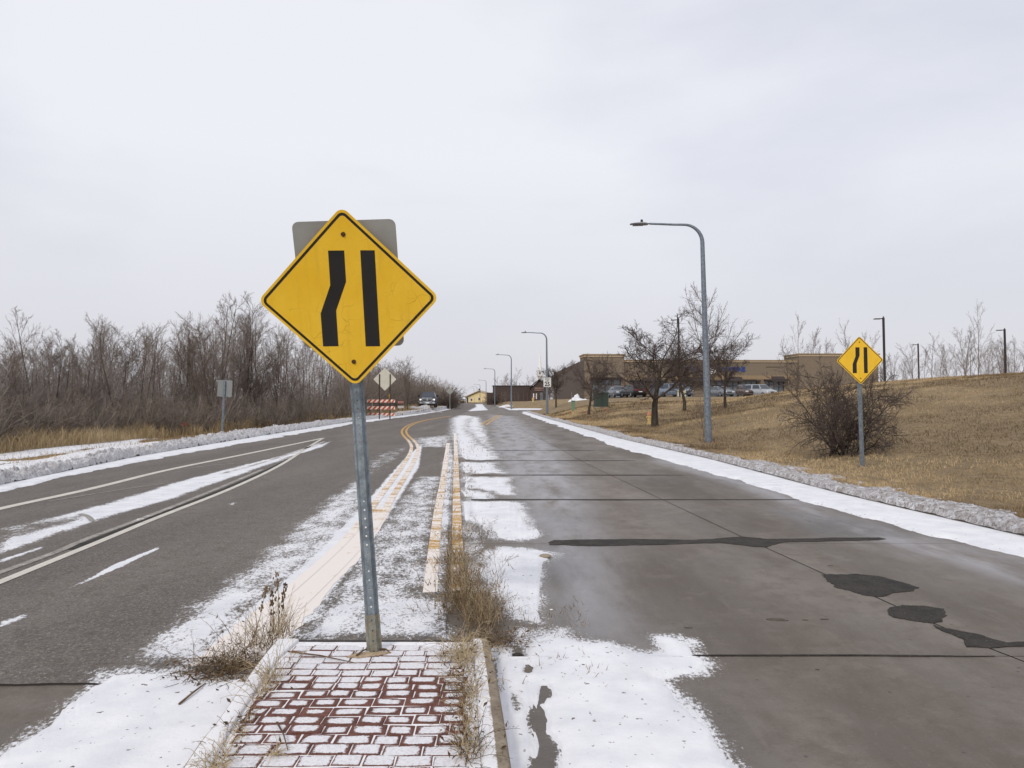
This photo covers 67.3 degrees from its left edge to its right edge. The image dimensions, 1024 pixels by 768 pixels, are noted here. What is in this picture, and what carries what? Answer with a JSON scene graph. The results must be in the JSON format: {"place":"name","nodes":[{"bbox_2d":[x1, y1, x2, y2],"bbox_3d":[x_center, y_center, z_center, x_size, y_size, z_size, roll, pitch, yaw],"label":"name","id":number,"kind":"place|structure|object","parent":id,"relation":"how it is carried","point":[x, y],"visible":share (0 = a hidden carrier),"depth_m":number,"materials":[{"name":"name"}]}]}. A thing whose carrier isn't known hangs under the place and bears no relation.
{"place":"outdoors","nodes":[
{"label":"outdoors","id":0,"kind":"place"},
{"bbox_2d":[0,685,94,756],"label":"old concrete road","id":1,"kind":"structure","parent":0,"point":[27,712],"depth_m":3.99,"materials":[{"name":"concrete"}]},
{"bbox_2d":[0,674,249,767],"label":"snow","id":2,"kind":"structure","parent":1,"relation":"on","point":[132,721],"depth_m":3.71,"materials":[{"name":"snow"}]},
{"bbox_2d":[151,659,253,690],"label":"weed clump","id":3,"kind":"object","parent":2,"relation":"on","point":[241,677],"visible":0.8,"depth_m":4.35,"materials":[{"name":"plant"}]},
{"bbox_2d":[0,403,475,685],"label":"asphalt road","id":4,"kind":"structure","parent":0,"point":[106,574],"depth_m":8.07,"materials":[{"name":"asphalt"}]},
{"bbox_2d":[143,624,274,683],"bbox_3d":[-1.723,1.555,4.562,0.897,0.224,0.701,0,-1,-11],"label":"weed clump","id":5,"kind":"object","parent":4,"relation":"on","point":[230,662],"visible":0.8,"depth_m":4.52,"materials":[{"name":"plant"}]},
{"bbox_2d":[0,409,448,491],"bbox_3d":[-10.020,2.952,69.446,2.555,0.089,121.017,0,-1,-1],"label":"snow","id":6,"kind":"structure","parent":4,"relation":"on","point":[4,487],"depth_m":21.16,"materials":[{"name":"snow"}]},
{"bbox_2d":[183,639,510,767],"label":"traffic island","id":7,"kind":"structure","parent":4,"relation":"on","point":[369,709],"depth_m":3.64,"materials":[{"name":"red brick"}]},
{"bbox_2d":[182,729,246,767],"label":"weed clump","id":8,"kind":"object","parent":7,"relation":"on","point":[226,763],"visible":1,"depth_m":3.09,"materials":[{"name":"plant"}]},
{"bbox_2d":[160,686,292,757],"bbox_3d":[-1.270,1.498,3.491,0.280,0.096,0.797,0,-1,5],"label":"weed clump","id":9,"kind":"object","parent":7,"relation":"on","point":[242,720],"visible":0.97,"depth_m":3.45,"materials":[{"name":"plant"}]},
{"bbox_2d":[191,585,312,655],"bbox_3d":[-1.647,1.447,4.750,0.732,0.373,0.534,0,-1,14],"label":"weed clump","id":10,"kind":"object","parent":7,"relation":"on","point":[256,630],"visible":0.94,"depth_m":4.78,"materials":[{"name":"plant"}]},
{"bbox_2d":[214,635,314,712],"bbox_3d":[-1.278,1.450,4.048,0.428,0.215,0.854,0,-1,0],"label":"weed clump","id":11,"kind":"object","parent":7,"relation":"on","point":[266,679],"visible":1,"depth_m":3.98,"materials":[{"name":"plant"}]},
{"bbox_2d":[245,735,295,767],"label":"weed clump","id":12,"kind":"object","parent":7,"relation":"on","point":[277,752],"visible":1,"depth_m":3.20,"materials":[{"name":"plant"}]},
{"bbox_2d":[237,571,306,641],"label":"weed clump","id":13,"kind":"object","parent":7,"relation":"on","point":[280,622],"visible":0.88,"depth_m":4.83,"materials":[{"name":"plant"}]},
{"bbox_2d":[261,210,435,651],"bbox_3d":[-0.967,0.301,4.569,1.038,2.594,0.374,0,-1,0],"label":"lane reduction sign","id":14,"kind":"object","parent":7,"relation":"on","point":[349,297],"visible":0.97,"depth_m":4.55,"materials":[{"name":"metal"}]},
{"bbox_2d":[415,616,510,673],"bbox_3d":[-0.290,1.458,4.404,0.591,0.213,0.630,0,-1,-19],"label":"weed clump","id":15,"kind":"object","parent":7,"relation":"on","point":[468,649],"visible":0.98,"depth_m":4.38,"materials":[{"name":"plant"}]},
{"bbox_2d":[413,693,518,767],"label":"weed clump","id":16,"kind":"object","parent":7,"relation":"on","point":[460,743],"visible":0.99,"depth_m":3.22,"materials":[{"name":"plant"}]},
{"bbox_2d":[424,644,510,730],"bbox_3d":[-0.218,1.483,3.909,0.437,0.142,1.044,0,-1,0],"label":"weed clump","id":17,"kind":"object","parent":7,"relation":"on","point":[456,671],"visible":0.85,"depth_m":3.95,"materials":[{"name":"plant"}]},
{"bbox_2d":[441,671,498,742],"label":"weed clump","id":18,"kind":"object","parent":7,"relation":"on","point":[469,704],"visible":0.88,"depth_m":3.64,"materials":[{"name":"plant"}]},
{"bbox_2d":[410,532,484,564],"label":"weed clump","id":19,"kind":"object","parent":4,"relation":"on","point":[455,550],"visible":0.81,"depth_m":7.48,"materials":[{"name":"plant"}]},
{"bbox_2d":[430,523,478,542],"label":"weed clump","id":20,"kind":"object","parent":4,"relation":"on","point":[450,534],"visible":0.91,"depth_m":8.67,"materials":[{"name":"plant"}]},
{"bbox_2d":[412,556,503,621],"bbox_3d":[-0.422,1.485,5.821,0.719,0.394,0.867,0,-1,0],"label":"weed clump","id":21,"kind":"object","parent":4,"relation":"on","point":[454,599],"visible":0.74,"depth_m":5.77,"materials":[{"name":"plant"}]},
{"bbox_2d":[430,546,489,591],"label":"weed clump","id":22,"kind":"object","parent":4,"relation":"on","point":[451,568],"visible":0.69,"depth_m":6.54,"materials":[{"name":"plant"}]},
{"bbox_2d":[380,439,540,642],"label":"plant litter","id":23,"kind":"object","parent":4,"relation":"on","point":[456,556],"visible":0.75,"depth_m":7.28,"materials":[{"name":"plant"}]},
{"bbox_2d":[0,371,1023,517],"bbox_3d":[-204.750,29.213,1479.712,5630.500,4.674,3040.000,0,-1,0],"label":"ground","id":24,"kind":"structure","parent":0,"point":[563,404],"depth_m":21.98,"materials":[{"name":"brown plant"}]},
{"bbox_2d":[0,349,45,423],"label":"bare tree","id":25,"kind":"object","parent":24,"relation":"on","point":[12,381],"visible":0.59,"depth_m":25.42,"materials":[{"name":"brown plant"}]},
{"bbox_2d":[0,306,54,412],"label":"bare tree","id":26,"kind":"object","parent":24,"relation":"on","point":[22,356],"visible":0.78,"depth_m":27.12,"materials":[{"name":"brown plant"}]},
{"bbox_2d":[0,351,57,412],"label":"bare tree","id":27,"kind":"object","parent":24,"relation":"on","point":[34,395],"visible":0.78,"depth_m":25.68,"materials":[{"name":"brown plant"}]},
{"bbox_2d":[16,334,67,417],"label":"bare tree","id":28,"kind":"object","parent":24,"relation":"on","point":[36,374],"visible":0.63,"depth_m":26.78,"materials":[{"name":"brown plant"}]},
{"bbox_2d":[28,329,97,421],"bbox_3d":[-16.888,0.039,28.672,2.428,4.148,2.278,0,-1,8],"label":"bare tree","id":29,"kind":"object","parent":24,"relation":"on","point":[61,364],"visible":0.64,"depth_m":28.44,"materials":[{"name":"brown plant"}]},
{"bbox_2d":[49,346,98,431],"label":"bare tree","id":30,"kind":"object","parent":24,"relation":"on","point":[55,389],"visible":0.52,"depth_m":29.16,"materials":[{"name":"brown plant"}]},
{"bbox_2d":[46,332,111,421],"bbox_3d":[-16.058,0.111,27.621,3.194,3.956,1.521,0,-1,20],"label":"bare tree","id":31,"kind":"object","parent":24,"relation":"on","point":[67,387],"visible":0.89,"depth_m":27.39,"materials":[{"name":"brown plant"}]},
{"bbox_2d":[0,438,159,469],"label":"snow","id":32,"kind":"structure","parent":24,"relation":"on","point":[22,453],"depth_m":21.02,"materials":[{"name":"snow"}]},
{"bbox_2d":[52,342,108,414],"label":"bare tree","id":33,"kind":"object","parent":24,"relation":"on","point":[91,356],"visible":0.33,"depth_m":31.76,"materials":[{"name":"brown plant"}]},
{"bbox_2d":[63,342,107,427],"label":"bare tree","id":34,"kind":"object","parent":24,"relation":"on","point":[79,370],"visible":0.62,"depth_m":29.89,"materials":[{"name":"brown plant"}]},
{"bbox_2d":[60,324,136,407],"bbox_3d":[-17.425,-0.232,32.328,2.863,4.805,2.550,1,-1,-35],"label":"bare tree","id":35,"kind":"object","parent":24,"relation":"on","point":[96,335],"visible":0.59,"depth_m":32.28,"materials":[{"name":"brown plant"}]},
{"bbox_2d":[77,325,127,395],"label":"bare tree","id":36,"kind":"object","parent":24,"relation":"on","point":[107,353],"visible":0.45,"depth_m":40.29,"materials":[{"name":"brown plant"}]},
{"bbox_2d":[80,313,149,411],"bbox_3d":[-15.808,-0.346,30.030,2.395,4.949,2.477,-1,-1,35],"label":"bare tree","id":37,"kind":"object","parent":24,"relation":"on","point":[105,375],"visible":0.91,"depth_m":30.04,"materials":[{"name":"brown plant"}]},
{"bbox_2d":[84,332,150,395],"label":"bare tree","id":38,"kind":"object","parent":24,"relation":"on","point":[134,360],"visible":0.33,"depth_m":42.41,"materials":[{"name":"brown plant"}]},
{"bbox_2d":[100,330,149,410],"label":"bare tree","id":39,"kind":"object","parent":24,"relation":"on","point":[125,364],"visible":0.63,"depth_m":33.50,"materials":[{"name":"brown plant"}]},
{"bbox_2d":[113,321,173,413],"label":"bare tree","id":40,"kind":"object","parent":24,"relation":"on","point":[147,369],"visible":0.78,"depth_m":33.25,"materials":[{"name":"brown plant"}]},
{"bbox_2d":[119,326,167,399],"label":"bare tree","id":41,"kind":"object","parent":24,"relation":"on","point":[139,353],"visible":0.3,"depth_m":45.30,"materials":[{"name":"brown plant"}]},
{"bbox_2d":[106,332,188,419],"bbox_3d":[-16.125,-0.059,33.063,3.975,4.455,1.831,0,-1,4],"label":"bare tree","id":42,"kind":"object","parent":24,"relation":"on","point":[145,360],"visible":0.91,"depth_m":32.88,"materials":[{"name":"brown plant"}]},
{"bbox_2d":[125,322,171,397],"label":"bare tree","id":43,"kind":"object","parent":24,"relation":"on","point":[154,349],"visible":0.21,"depth_m":48.39,"materials":[{"name":"brown plant"}]},
{"bbox_2d":[126,330,176,413],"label":"bare tree","id":44,"kind":"object","parent":24,"relation":"on","point":[151,366],"visible":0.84,"depth_m":33.31,"materials":[{"name":"brown plant"}]},
{"bbox_2d":[143,338,178,409],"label":"bare tree","id":45,"kind":"object","parent":24,"relation":"on","point":[164,360],"visible":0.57,"depth_m":36.51,"materials":[{"name":"brown plant"}]},
{"bbox_2d":[164,334,205,406],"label":"bare tree","id":46,"kind":"object","parent":24,"relation":"on","point":[186,370],"visible":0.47,"depth_m":39.05,"materials":[{"name":"brown plant"}]},
{"bbox_2d":[171,331,203,405],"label":"bare tree","id":47,"kind":"object","parent":24,"relation":"on","point":[181,367],"visible":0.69,"depth_m":38.37,"materials":[{"name":"brown plant"}]},
{"bbox_2d":[163,336,223,408],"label":"bare tree","id":48,"kind":"object","parent":24,"relation":"on","point":[195,371],"visible":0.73,"depth_m":37.68,"materials":[{"name":"brown plant"}]},
{"bbox_2d":[158,328,232,407],"bbox_3d":[-16.337,-0.362,38.995,4.096,5.296,3.066,0,-1,-5],"label":"bare tree","id":49,"kind":"object","parent":24,"relation":"on","point":[187,376],"visible":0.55,"depth_m":38.99,"materials":[{"name":"brown plant"}]},
{"bbox_2d":[160,310,230,397],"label":"bare tree","id":50,"kind":"object","parent":24,"relation":"on","point":[188,351],"visible":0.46,"depth_m":41.02,"materials":[{"name":"brown plant"}]},
{"bbox_2d":[0,403,417,453],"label":"tall dry grass","id":51,"kind":"structure","parent":24,"relation":"on","point":[43,440],"depth_m":25.63,"materials":[{"name":"plant"}]},
{"bbox_2d":[0,353,418,442],"bbox_3d":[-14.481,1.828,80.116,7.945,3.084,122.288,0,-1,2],"label":"undergrowth","id":52,"kind":"object","parent":24,"relation":"on","point":[126,415],"visible":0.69,"depth_m":30.65,"materials":[{"name":"plant"}]},
{"bbox_2d":[179,314,251,413],"bbox_3d":[-14.467,-0.581,37.329,3.204,5.701,4.128,0,-1,-3],"label":"bare tree","id":53,"kind":"object","parent":24,"relation":"on","point":[209,390],"visible":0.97,"depth_m":37.02,"materials":[{"name":"brown plant"}]},
{"bbox_2d":[195,320,242,403],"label":"bare tree","id":54,"kind":"object","parent":24,"relation":"on","point":[217,397],"visible":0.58,"depth_m":39.68,"materials":[{"name":"brown plant"}]},
{"bbox_2d":[174,291,266,401],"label":"bare tree","id":55,"kind":"object","parent":24,"relation":"on","point":[229,343],"visible":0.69,"depth_m":42.20,"materials":[{"name":"brown plant"}]},
{"bbox_2d":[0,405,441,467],"bbox_3d":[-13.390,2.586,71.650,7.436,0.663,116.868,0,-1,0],"label":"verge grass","id":56,"kind":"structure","parent":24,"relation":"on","point":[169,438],"depth_m":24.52,"materials":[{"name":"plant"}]},
{"bbox_2d":[0,406,446,484],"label":"snow bank","id":57,"kind":"structure","parent":24,"relation":"on","point":[38,469],"depth_m":22.48,"materials":[{"name":"snow"}]},
{"bbox_2d":[217,380,232,430],"bbox_3d":[-11.627,0.977,31.000,0.616,2.268,0.072,2,-1,6],"label":"road sign","id":58,"kind":"object","parent":24,"relation":"on","point":[224,389],"visible":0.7,"depth_m":31.02,"materials":[{"name":"metal"}]},
{"bbox_2d":[197,313,276,406],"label":"bare tree","id":59,"kind":"object","parent":24,"relation":"on","point":[247,366],"visible":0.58,"depth_m":43.80,"materials":[{"name":"brown plant"}]},
{"bbox_2d":[215,315,285,400],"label":"bare tree","id":60,"kind":"object","parent":24,"relation":"on","point":[246,357],"visible":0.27,"depth_m":46.18,"materials":[{"name":"brown plant"}]},
{"bbox_2d":[220,291,290,406],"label":"bare tree","id":61,"kind":"object","parent":24,"relation":"on","point":[259,336],"visible":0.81,"depth_m":43.78,"materials":[{"name":"brown plant"}]},
{"bbox_2d":[231,337,279,411],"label":"bare tree","id":62,"kind":"object","parent":24,"relation":"on","point":[246,350],"visible":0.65,"depth_m":43.87,"materials":[{"name":"brown plant"}]},
{"bbox_2d":[248,329,301,407],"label":"bare tree","id":63,"kind":"object","parent":24,"relation":"on","point":[276,377],"visible":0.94,"depth_m":44.17,"materials":[{"name":"brown plant"}]},
{"bbox_2d":[263,326,304,403],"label":"bare tree","id":64,"kind":"object","parent":24,"relation":"on","point":[283,373],"visible":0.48,"depth_m":50.29,"materials":[{"name":"brown plant"}]},
{"bbox_2d":[266,345,312,409],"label":"bare tree","id":65,"kind":"object","parent":24,"relation":"on","point":[303,388],"visible":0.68,"depth_m":47.00,"materials":[{"name":"brown plant"}]},
{"bbox_2d":[276,346,324,411],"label":"bare tree","id":66,"kind":"object","parent":24,"relation":"on","point":[308,369],"visible":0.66,"depth_m":55.13,"materials":[{"name":"brown plant"}]},
{"bbox_2d":[287,340,332,407],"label":"bare tree","id":67,"kind":"object","parent":24,"relation":"on","point":[305,352],"visible":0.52,"depth_m":57.66,"materials":[{"name":"brown plant"}]},
{"bbox_2d":[307,350,343,406],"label":"bare tree","id":68,"kind":"object","parent":24,"relation":"on","point":[322,368],"visible":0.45,"depth_m":60.02,"materials":[{"name":"brown plant"}]},
{"bbox_2d":[367,394,394,415],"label":"barricade","id":69,"kind":"object","parent":24,"relation":"on","point":[372,401],"visible":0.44,"depth_m":64.96,"materials":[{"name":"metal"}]},
{"bbox_2d":[374,368,395,419],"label":"road sign","id":70,"kind":"object","parent":24,"relation":"on","point":[384,378],"visible":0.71,"depth_m":59.08,"materials":[{"name":"grey metal"}]},
{"bbox_2d":[310,361,465,416],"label":"undergrowth","id":71,"kind":"object","parent":24,"relation":"on","point":[368,394],"visible":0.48,"depth_m":80.66,"materials":[{"name":"plant"}]},
{"bbox_2d":[395,356,421,408],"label":"bare tree","id":72,"kind":"object","parent":24,"relation":"on","point":[409,382],"visible":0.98,"depth_m":83.97,"materials":[{"name":"brown plant"}]},
{"bbox_2d":[418,392,437,407],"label":"pickup truck","id":73,"kind":"object","parent":24,"relation":"on","point":[428,398],"visible":0.91,"depth_m":95.88,"materials":[{"name":"blue paint"}]},
{"bbox_2d":[437,388,465,408],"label":"bush","id":74,"kind":"object","parent":24,"relation":"on","point":[452,401],"visible":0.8,"depth_m":121.34,"materials":[{"name":"brown plant"}]},
{"bbox_2d":[461,389,488,402],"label":"house","id":75,"kind":"structure","parent":24,"relation":"on","point":[477,396],"depth_m":299.95,"materials":[{"name":"beige"}]},
{"bbox_2d":[461,545,517,609],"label":"twiggy weed","id":76,"kind":"object","parent":24,"relation":"on","point":[481,581],"visible":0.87,"depth_m":5.72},
{"bbox_2d":[487,379,545,404],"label":"brick building","id":77,"kind":"structure","parent":24,"relation":"on","point":[532,389],"depth_m":214.97,"materials":[{"name":"brick"}]},
{"bbox_2d":[537,360,579,407],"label":"bare tree","id":78,"kind":"object","parent":24,"relation":"on","point":[556,375],"visible":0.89,"depth_m":85.30,"materials":[{"name":"brown plant"}]},
{"bbox_2d":[567,355,618,414],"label":"bare tree","id":79,"kind":"object","parent":24,"relation":"on","point":[594,374],"visible":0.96,"depth_m":57.54,"materials":[{"name":"brown plant"}]},
{"bbox_2d":[592,392,608,407],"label":"utility cabinet","id":80,"kind":"object","parent":24,"relation":"on","point":[601,402],"visible":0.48,"depth_m":65.56,"materials":[{"name":"green metal"}]},
{"bbox_2d":[585,308,743,426],"bbox_3d":[7.848,-0.642,36.779,6.637,5.805,6.895,0,-1,-23],"label":"bare tree","id":81,"kind":"object","parent":24,"relation":"on","point":[654,369],"visible":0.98,"depth_m":37.04,"materials":[{"name":"brown plant"}]},
{"bbox_2d":[630,219,711,441],"bbox_3d":[5.422,-1.675,26.238,2.585,7.959,0.300,-1,-1,0],"label":"street lamp","id":82,"kind":"object","parent":24,"relation":"on","point":[707,408],"visible":0.99,"depth_m":26.17,"materials":[{"name":"grey metal"}]},
{"bbox_2d":[652,338,713,410],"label":"bare tree","id":83,"kind":"object","parent":24,"relation":"on","point":[683,396],"visible":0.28,"depth_m":51.44,"materials":[{"name":"brown plant"}]},
{"bbox_2d":[657,282,747,395],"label":"bare tree","id":84,"kind":"object","parent":24,"relation":"on","point":[718,321],"visible":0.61,"depth_m":42.10,"materials":[{"name":"brown plant"}]},
{"bbox_2d":[554,353,879,398],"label":"store building","id":85,"kind":"structure","parent":24,"relation":"on","point":[755,372],"depth_m":141.04,"materials":[{"name":"brown brick"}]},
{"bbox_2d":[691,333,759,407],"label":"bare tree","id":86,"kind":"object","parent":24,"relation":"on","point":[726,376],"visible":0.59,"depth_m":46.76,"materials":[{"name":"brown plant"}]},
{"bbox_2d":[544,417,1023,535],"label":"kerb","id":87,"kind":"structure","parent":24,"relation":"on","point":[852,495],"depth_m":11.60,"materials":[{"name":"concrete"}]},
{"bbox_2d":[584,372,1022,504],"bbox_3d":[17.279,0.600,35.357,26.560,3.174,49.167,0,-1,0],"label":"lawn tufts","id":88,"kind":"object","parent":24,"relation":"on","point":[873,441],"visible":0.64,"depth_m":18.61,"materials":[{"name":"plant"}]},
{"bbox_2d":[763,346,918,458],"bbox_3d":[7.935,0.730,18.908,3.647,3.384,3.226,-1,-2,42],"label":"bush","id":89,"kind":"object","parent":24,"relation":"on","point":[834,433],"visible":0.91,"depth_m":18.64,"materials":[{"name":"brown plant"}]},
{"bbox_2d":[837,337,882,466],"bbox_3d":[7.480,0.428,16.489,1.005,2.878,0.074,-2,-1,-3],"label":"lane reduction sign","id":90,"kind":"object","parent":24,"relation":"on","point":[860,360],"visible":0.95,"depth_m":16.48,"materials":[{"name":"metal"}]},
{"bbox_2d":[873,316,885,380],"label":"lot light","id":91,"kind":"object","parent":24,"relation":"on","point":[884,354],"visible":0.96,"depth_m":74.02,"materials":[{"name":"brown metal"}]},
{"bbox_2d":[896,343,925,379],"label":"bare tree","id":92,"kind":"object","parent":24,"relation":"on","point":[911,369],"visible":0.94,"depth_m":116.76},
{"bbox_2d":[947,326,985,375],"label":"bare tree","id":93,"kind":"object","parent":24,"relation":"on","point":[966,364],"visible":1,"depth_m":104.74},
{"bbox_2d":[968,298,995,373],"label":"bare tree","id":94,"kind":"object","parent":24,"relation":"on","point":[991,345],"visible":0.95,"depth_m":104.83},
{"bbox_2d":[0,0,1023,398],"label":"sky","id":95,"kind":"structure","parent":0,"point":[834,162],"materials":[{"name":"white"}]},
{"bbox_2d":[582,396,743,398],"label":"parking lot","id":96,"kind":"structure","parent":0,"point":[713,396],"depth_m":93.40,"materials":[{"name":"asphalt"}]},
{"bbox_2d":[621,385,646,396],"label":"parked car","id":97,"kind":"object","parent":96,"relation":"on","point":[631,391],"visible":0.85,"depth_m":93.49,"materials":[{"name":"paint"}]},
{"bbox_2d":[660,383,693,396],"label":"parked van","id":98,"kind":"object","parent":96,"relation":"on","point":[666,387],"visible":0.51,"depth_m":97.78,"materials":[{"name":"paint"}]},
{"bbox_2d":[745,384,776,395],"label":"parked car","id":99,"kind":"object","parent":96,"relation":"on","point":[757,389],"visible":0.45,"depth_m":105.18,"materials":[{"name":"paint"}]},
{"bbox_2d":[445,403,1023,767],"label":"concrete road","id":100,"kind":"structure","parent":0,"point":[813,635],"depth_m":5.99,"materials":[{"name":"grey concrete"}]},
{"bbox_2d":[440,578,529,632],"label":"weed clump","id":101,"kind":"object","parent":100,"relation":"on","point":[488,614],"visible":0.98,"depth_m":5.40,"materials":[{"name":"plant"}]},
{"bbox_2d":[455,615,549,654],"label":"weed clump","id":102,"kind":"object","parent":100,"relation":"on","point":[511,637],"visible":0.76,"depth_m":4.97,"materials":[{"name":"plant"}]},
{"bbox_2d":[468,594,607,691],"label":"plant litter","id":103,"kind":"object","parent":100,"relation":"on","point":[546,629],"visible":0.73,"depth_m":5.37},
{"bbox_2d":[456,416,737,767],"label":"snow","id":104,"kind":"structure","parent":100,"relation":"on","point":[633,713],"depth_m":4.21,"materials":[{"name":"snow"}]},
{"bbox_2d":[523,412,1023,556],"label":"snow","id":105,"kind":"structure","parent":100,"relation":"on","point":[931,525],"depth_m":11.72,"materials":[{"name":"snow"}]},
{"bbox_2d":[526,411,1023,533],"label":"snow bank","id":106,"kind":"structure","parent":100,"relation":"on","point":[1006,520],"depth_m":12.26,"materials":[{"name":"snow"}]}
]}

